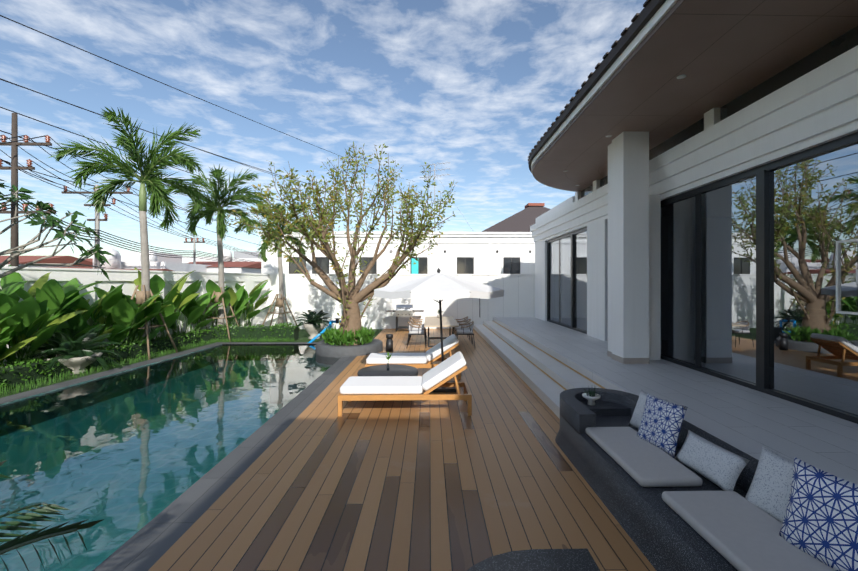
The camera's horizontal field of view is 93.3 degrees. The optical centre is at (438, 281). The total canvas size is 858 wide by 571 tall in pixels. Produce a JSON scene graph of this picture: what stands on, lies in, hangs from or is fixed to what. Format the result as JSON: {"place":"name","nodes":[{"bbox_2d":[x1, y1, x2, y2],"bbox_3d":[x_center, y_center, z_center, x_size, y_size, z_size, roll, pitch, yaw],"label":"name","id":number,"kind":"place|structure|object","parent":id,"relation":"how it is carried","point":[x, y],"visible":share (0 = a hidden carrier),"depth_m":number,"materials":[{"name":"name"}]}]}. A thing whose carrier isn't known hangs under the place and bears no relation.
{"place":"outdoors","nodes":[
{"label":"outdoors","id":0,"kind":"place"},
{"bbox_2d":[0,179,114,280],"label":"frangipani tree","id":1,"kind":"object","parent":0,"point":[51,221],"depth_m":6.81,"materials":[{"name":"green plant"}]},
{"bbox_2d":[0,247,260,273],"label":"town backdrop","id":2,"kind":"structure","parent":0,"point":[127,261],"depth_m":42.58,"materials":[{"name":"white paint"}]},
{"bbox_2d":[0,344,308,570],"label":"pool basin","id":3,"kind":"object","parent":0,"point":[91,550],"visible":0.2,"depth_m":6.89,"materials":[{"name":"tile"}]},
{"bbox_2d":[0,342,356,570],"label":"pool coping","id":4,"kind":"object","parent":3,"relation":"on","point":[146,547],"visible":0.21,"depth_m":4.28,"materials":[{"name":"stone"}]},
{"bbox_2d":[315,338,382,363],"bbox_3d":[-2.414,1.979,11.061,1.800,0.690,1.800,0,0,-1],"label":"tree planter","id":5,"kind":"object","parent":4,"relation":"on","point":[323,349],"visible":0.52,"depth_m":10.32,"materials":[{"name":"concrete"}]},
{"bbox_2d":[319,325,375,345],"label":"planter plants","id":6,"kind":"object","parent":5,"relation":"on","point":[335,336],"visible":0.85,"depth_m":10.72,"materials":[{"name":"green plant"}]},
{"bbox_2d":[270,366,330,405],"bbox_3d":[-3.448,2.654,11.158,2.038,1.120,2.238,0,0,-1],"label":"pool ledge","id":7,"kind":"object","parent":3,"relation":"on","point":[288,373],"depth_m":10.04,"materials":[{"name":"stone"}]},
{"bbox_2d":[0,345,339,570],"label":"pool water","id":8,"kind":"structure","parent":0,"point":[231,359],"depth_m":6.50,"materials":[{"name":"teal liquid"}]},
{"bbox_2d":[0,329,382,397],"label":"garden grass","id":9,"kind":"structure","parent":0,"point":[304,335],"depth_m":9.30,"materials":[{"name":"green plant"}]},
{"bbox_2d":[44,352,102,374],"bbox_3d":[-7.559,1.704,8.410,0.920,0.380,0.920,0,0,-1],"label":"bowl planter","id":10,"kind":"object","parent":9,"relation":"on","point":[76,364],"visible":0.4,"depth_m":8.23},
{"bbox_2d":[17,327,121,370],"bbox_3d":[-7.541,1.464,8.411,1.640,0.997,1.649,0,0,-1],"label":"cycad","id":11,"kind":"object","parent":10,"relation":"in","point":[66,349],"visible":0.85,"depth_m":8.25,"materials":[{"name":"green plant"}]},
{"bbox_2d":[0,329,215,389],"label":"plants","id":12,"kind":"object","parent":9,"relation":"on","point":[21,372],"visible":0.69,"depth_m":9.13,"materials":[{"name":"green plant"}]},
{"bbox_2d":[48,107,207,359],"bbox_3d":[-7.608,-1.172,10.404,3.711,6.149,3.551,0,0,-1],"label":"foxtail palm","id":13,"kind":"object","parent":9,"relation":"on","point":[150,173],"depth_m":10.19,"materials":[{"name":"green plant"}]},
{"bbox_2d":[0,266,268,367],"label":"boundary wall","id":14,"kind":"structure","parent":9,"relation":"on","point":[117,277],"depth_m":10.95,"materials":[{"name":"white paint"}]},
{"bbox_2d":[0,265,274,364],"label":"tropical plants","id":15,"kind":"object","parent":9,"relation":"on","point":[52,309],"visible":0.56,"depth_m":9.54,"materials":[{"name":"green plant"}]},
{"bbox_2d":[0,337,294,395],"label":"grass tufts","id":16,"kind":"object","parent":9,"relation":"on","point":[130,361],"visible":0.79,"depth_m":9.22,"materials":[{"name":"green plant"}]},
{"bbox_2d":[164,164,265,341],"bbox_3d":[-6.995,-0.963,13.148,3.120,5.730,2.866,0,0,-1],"label":"foxtail palm","id":17,"kind":"object","parent":9,"relation":"on","point":[211,207],"depth_m":13.10,"materials":[{"name":"green plant"}]},
{"bbox_2d":[210,322,299,341],"bbox_3d":[-5.938,1.604,13.140,2.748,0.583,0.744,0,0,-1],"label":"hedge","id":18,"kind":"object","parent":9,"relation":"on","point":[281,331],"visible":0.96,"depth_m":12.91,"materials":[{"name":"green plant"}]},
{"bbox_2d":[303,322,324,339],"bbox_3d":[-4.116,1.629,13.445,0.700,0.530,0.700,0,0,-1],"label":"plant pot","id":19,"kind":"object","parent":9,"relation":"on","point":[312,331],"visible":0.69,"depth_m":13.24,"materials":[{"name":"white ceramic"}]},
{"bbox_2d":[295,310,332,329],"bbox_3d":[-4.114,1.304,13.462,1.244,0.756,1.231,0,0,-1],"label":"cycad","id":20,"kind":"object","parent":19,"relation":"on","point":[313,318],"visible":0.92,"depth_m":13.31,"materials":[{"name":"green plant"}]},
{"bbox_2d":[308,318,340,342],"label":"pool pipes","id":21,"kind":"object","parent":9,"relation":"on","point":[337,320],"visible":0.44,"depth_m":12.74,"materials":[{"name":"blue plastic"}]},
{"bbox_2d":[0,15,414,261],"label":"overhead wires","id":22,"kind":"object","parent":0,"point":[8,163],"visible":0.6,"depth_m":26.94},
{"bbox_2d":[234,202,310,330],"bbox_3d":[-5.984,-0.555,15.047,2.968,4.919,2.807,0,0,-1],"label":"foxtail palm","id":23,"kind":"object","parent":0,"point":[263,248],"depth_m":15.04,"materials":[{"name":"green plant"}]},
{"bbox_2d":[0,0,645,257],"label":"sky","id":24,"kind":"structure","parent":0,"point":[473,86],"materials":[{"name":"blue"}]},
{"bbox_2d":[224,142,457,345],"bbox_3d":[-2.571,-1.152,10.830,6.198,5.895,4.044,0,0,-1],"label":"tree","id":25,"kind":"object","parent":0,"point":[304,197],"depth_m":10.79,"materials":[{"name":"green plant"}]},
{"bbox_2d":[148,328,655,570],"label":"deck","id":26,"kind":"structure","parent":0,"point":[318,484],"depth_m":3.60,"materials":[{"name":"brown wood"}]},
{"bbox_2d":[357,364,417,394],"bbox_3d":[-0.880,1.714,7.113,1.060,0.320,1.060,0,0,-1],"label":"drum table","id":27,"kind":"object","parent":26,"relation":"on","point":[394,370],"visible":0.4,"depth_m":7.03,"materials":[{"name":"grey concrete"}]},
{"bbox_2d":[386,334,392,351],"bbox_3d":[-1.311,1.639,10.934,0.190,0.470,0.190,0,0,-1],"label":"bollard light","id":28,"kind":"object","parent":26,"relation":"on","point":[389,343],"visible":1,"depth_m":10.86,"materials":[{"name":"black metal"}]},
{"bbox_2d":[267,274,534,328],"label":"boundary wall","id":29,"kind":"structure","parent":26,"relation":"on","point":[302,295],"depth_m":16.28,"materials":[{"name":"white paint"}]},
{"bbox_2d":[338,351,471,416],"bbox_3d":[-0.471,1.480,6.031,1.870,0.788,0.740,0,0,-1],"label":"sun lounger","id":30,"kind":"object","parent":26,"relation":"on","point":[441,374],"visible":1,"depth_m":5.71,"materials":[{"name":"white fabric"}]},
{"bbox_2d":[386,304,423,331],"bbox_3d":[-1.291,1.359,15.588,1.480,1.030,0.595,0,0,-1],"label":"gas barbecue","id":31,"kind":"object","parent":26,"relation":"on","point":[404,310],"visible":0.98,"depth_m":15.34,"materials":[{"name":"metal"}]},
{"bbox_2d":[365,334,460,378],"bbox_3d":[-0.494,1.480,8.140,1.840,0.788,0.740,0,0,-2],"label":"sun lounger","id":32,"kind":"object","parent":26,"relation":"on","point":[430,355],"visible":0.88,"depth_m":7.83,"materials":[{"name":"white fabric"}]},
{"bbox_2d":[407,321,425,346],"bbox_3d":[-0.618,1.506,11.699,0.559,0.739,0.608,0,0,-1],"label":"dining chair","id":33,"kind":"object","parent":26,"relation":"on","point":[416,332],"visible":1,"depth_m":11.48,"materials":[{"name":"white fabric"}]},
{"bbox_2d":[408,319,426,343],"bbox_3d":[-0.636,1.506,12.549,0.559,0.739,0.608,0,0,-1],"label":"dining chair","id":34,"kind":"object","parent":26,"relation":"on","point":[421,328],"visible":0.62,"depth_m":12.34,"materials":[{"name":"white fabric"}]},
{"bbox_2d":[410,317,426,339],"bbox_3d":[-0.654,1.506,13.399,0.559,0.739,0.608,0,0,-1],"label":"dining chair","id":35,"kind":"object","parent":26,"relation":"on","point":[412,318],"visible":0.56,"depth_m":13.19,"materials":[{"name":"beige fabric"}]},
{"bbox_2d":[374,267,503,392],"bbox_3d":[0.011,0.804,7.112,2.150,2.140,2.150,0,0,-1],"label":"patio umbrella","id":36,"kind":"object","parent":26,"relation":"on","point":[438,285],"visible":0.96,"depth_m":6.42,"materials":[{"name":"fabric"}]},
{"bbox_2d":[424,316,458,346],"bbox_3d":[0.059,1.534,12.564,0.950,0.680,2.900,0,0,-1],"label":"dining table","id":37,"kind":"object","parent":26,"relation":"on","point":[449,321],"visible":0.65,"depth_m":11.94,"materials":[{"name":"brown wood"}]},
{"bbox_2d":[454,316,469,339],"bbox_3d":[0.736,1.506,13.429,0.559,0.739,0.608,0,0,-1],"label":"dining chair","id":38,"kind":"object","parent":26,"relation":"on","point":[465,318],"visible":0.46,"depth_m":13.25,"materials":[{"name":"grey fabric"}]},
{"bbox_2d":[454,319,471,342],"bbox_3d":[0.754,1.506,12.579,0.559,0.739,0.608,0,0,-1],"label":"dining chair","id":39,"kind":"object","parent":26,"relation":"on","point":[460,327],"visible":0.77,"depth_m":12.45,"materials":[{"name":"black metal"}]},
{"bbox_2d":[456,321,474,347],"bbox_3d":[0.772,1.506,11.729,0.559,0.739,0.608,0,0,-1],"label":"dining chair","id":40,"kind":"object","parent":26,"relation":"on","point":[463,331],"visible":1,"depth_m":11.51,"materials":[{"name":"black metal"}]},
{"bbox_2d":[467,548,599,570],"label":"stone bench","id":41,"kind":"object","parent":26,"relation":"on","point":[553,560],"visible":1,"depth_m":1.82,"materials":[{"name":"black stone"}]},
{"bbox_2d":[474,321,600,418],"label":"terrace steps","id":42,"kind":"structure","parent":26,"relation":"on","point":[546,389],"depth_m":7.92,"materials":[{"name":"concrete"}]},
{"bbox_2d":[483,321,605,389],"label":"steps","id":43,"kind":"structure","parent":42,"relation":"on","point":[597,384],"depth_m":8.13,"materials":[{"name":"grey concrete"}]},
{"bbox_2d":[555,388,758,570],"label":"outdoor sofa","id":44,"kind":"object","parent":26,"relation":"on","point":[662,534],"visible":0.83,"depth_m":3.17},
{"bbox_2d":[582,387,600,405],"bbox_3d":[1.837,1.334,4.814,0.244,0.239,0.237,0,0,20],"label":"succulent bowl","id":45,"kind":"object","parent":44,"relation":"on","point":[591,396],"visible":1,"depth_m":4.77,"materials":[{"name":"ceramic"}]},
{"bbox_2d":[585,427,835,570],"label":"seat cushions","id":46,"kind":"object","parent":44,"relation":"on","point":[737,531],"visible":0.98,"depth_m":2.61,"materials":[{"name":"grey fabric"}]},
{"bbox_2d":[628,390,857,570],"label":"throw pillows","id":47,"kind":"object","parent":44,"relation":"on","point":[813,510],"visible":0.96,"depth_m":2.50,"materials":[{"name":"blue fabric"}]},
{"bbox_2d":[493,317,857,484],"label":"terrace floor","id":48,"kind":"structure","parent":0,"point":[749,421],"depth_m":4.71,"materials":[{"name":"concrete"}]},
{"bbox_2d":[607,351,648,363],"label":"column baseboard","id":49,"kind":"structure","parent":48,"relation":"on","point":[629,360],"depth_m":7.06,"materials":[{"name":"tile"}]},
{"bbox_2d":[608,131,660,359],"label":"column","id":50,"kind":"structure","parent":48,"relation":"on","point":[634,268],"depth_m":7.07,"materials":[{"name":"white paint"}]},
{"bbox_2d":[530,45,857,340],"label":"exterior wall","id":51,"kind":"structure","parent":48,"relation":"on","point":[818,106],"depth_m":5.71,"materials":[{"name":"white paint"}]},
{"bbox_2d":[528,0,857,191],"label":"roof","id":52,"kind":"structure","parent":51,"relation":"on","point":[719,53],"depth_m":5.03,"materials":[{"name":"tile"}]},
{"bbox_2d":[563,75,685,185],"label":"downlights","id":53,"kind":"object","parent":52,"relation":"attached to","point":[681,76],"visible":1,"depth_m":5.21,"materials":[{"name":"metal"}]},
{"bbox_2d":[547,132,857,423],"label":"door frames","id":54,"kind":"structure","parent":51,"relation":"attached to","point":[761,173],"depth_m":5.25,"materials":[{"name":"black metal"}]},
{"bbox_2d":[549,142,857,415],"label":"door glass","id":55,"kind":"object","parent":54,"relation":"in","point":[813,334],"visible":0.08,"depth_m":5.10,"materials":[{"name":"clear glass"}]},
{"bbox_2d":[836,239,857,314],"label":"door handle","id":56,"kind":"object","parent":54,"relation":"attached to","point":[838,277],"visible":1,"depth_m":4.17,"materials":[{"name":"metal"}]},
{"bbox_2d":[581,26,857,197],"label":"clerestory glass","id":57,"kind":"object","parent":51,"relation":"attached to","point":[838,46],"depth_m":5.19,"materials":[{"name":"glass"}]},
{"bbox_3d":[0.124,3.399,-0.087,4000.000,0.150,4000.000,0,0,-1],"label":"ground","id":58,"kind":"structure","parent":0,"visible":0},
{"bbox_2d":[0,113,55,266],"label":"utility pole","id":59,"kind":"object","parent":58,"relation":"on","point":[14,168],"visible":0.6,"depth_m":19.23,"materials":[{"name":"concrete"}]},
{"bbox_2d":[61,185,132,268],"bbox_3d":[-21.847,-1.926,25.949,4.400,8.600,0.340,0,0,-1],"label":"utility pole","id":60,"kind":"object","parent":58,"relation":"on","point":[97,219],"visible":0.54,"depth_m":25.88,"materials":[{"name":"concrete"}]},
{"bbox_2d":[184,237,204,263],"bbox_3d":[-23.718,-0.976,39.412,2.000,6.700,0.280,0,0,-1],"label":"utility pole","id":61,"kind":"object","parent":58,"relation":"on","point":[194,242],"visible":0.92,"depth_m":39.34,"materials":[{"name":"concrete"}]},
{"bbox_2d":[258,231,534,273],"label":"neighbour building","id":62,"kind":"structure","parent":58,"relation":"on","point":[483,252],"depth_m":18.89,"materials":[{"name":"white paint"}]},
{"bbox_2d":[395,162,463,231],"bbox_3d":[-0.203,-4.955,24.140,5.008,4.024,1.553,0,0,-1],"label":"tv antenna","id":63,"kind":"object","parent":62,"relation":"on","point":[434,181],"visible":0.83,"depth_m":23.89,"materials":[{"name":"grey metal"}]},
{"bbox_2d":[482,203,549,231],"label":"hip roof house","id":64,"kind":"structure","parent":58,"relation":"on","point":[524,220],"depth_m":32.12,"materials":[{"name":"brown tile"}]},
{"bbox_3d":[-1.950,1.589,1.018,0.520,0.570,0.520,0,0,-1],"label":"stone urn","id":65,"kind":"object","parent":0,"visible":0},
{"bbox_2d":[0,460,103,570],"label":"frond","id":66,"kind":"object","parent":65,"relation":"on","point":[18,542],"visible":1,"depth_m":1.52,"materials":[{"name":"green plant"}]}
]}

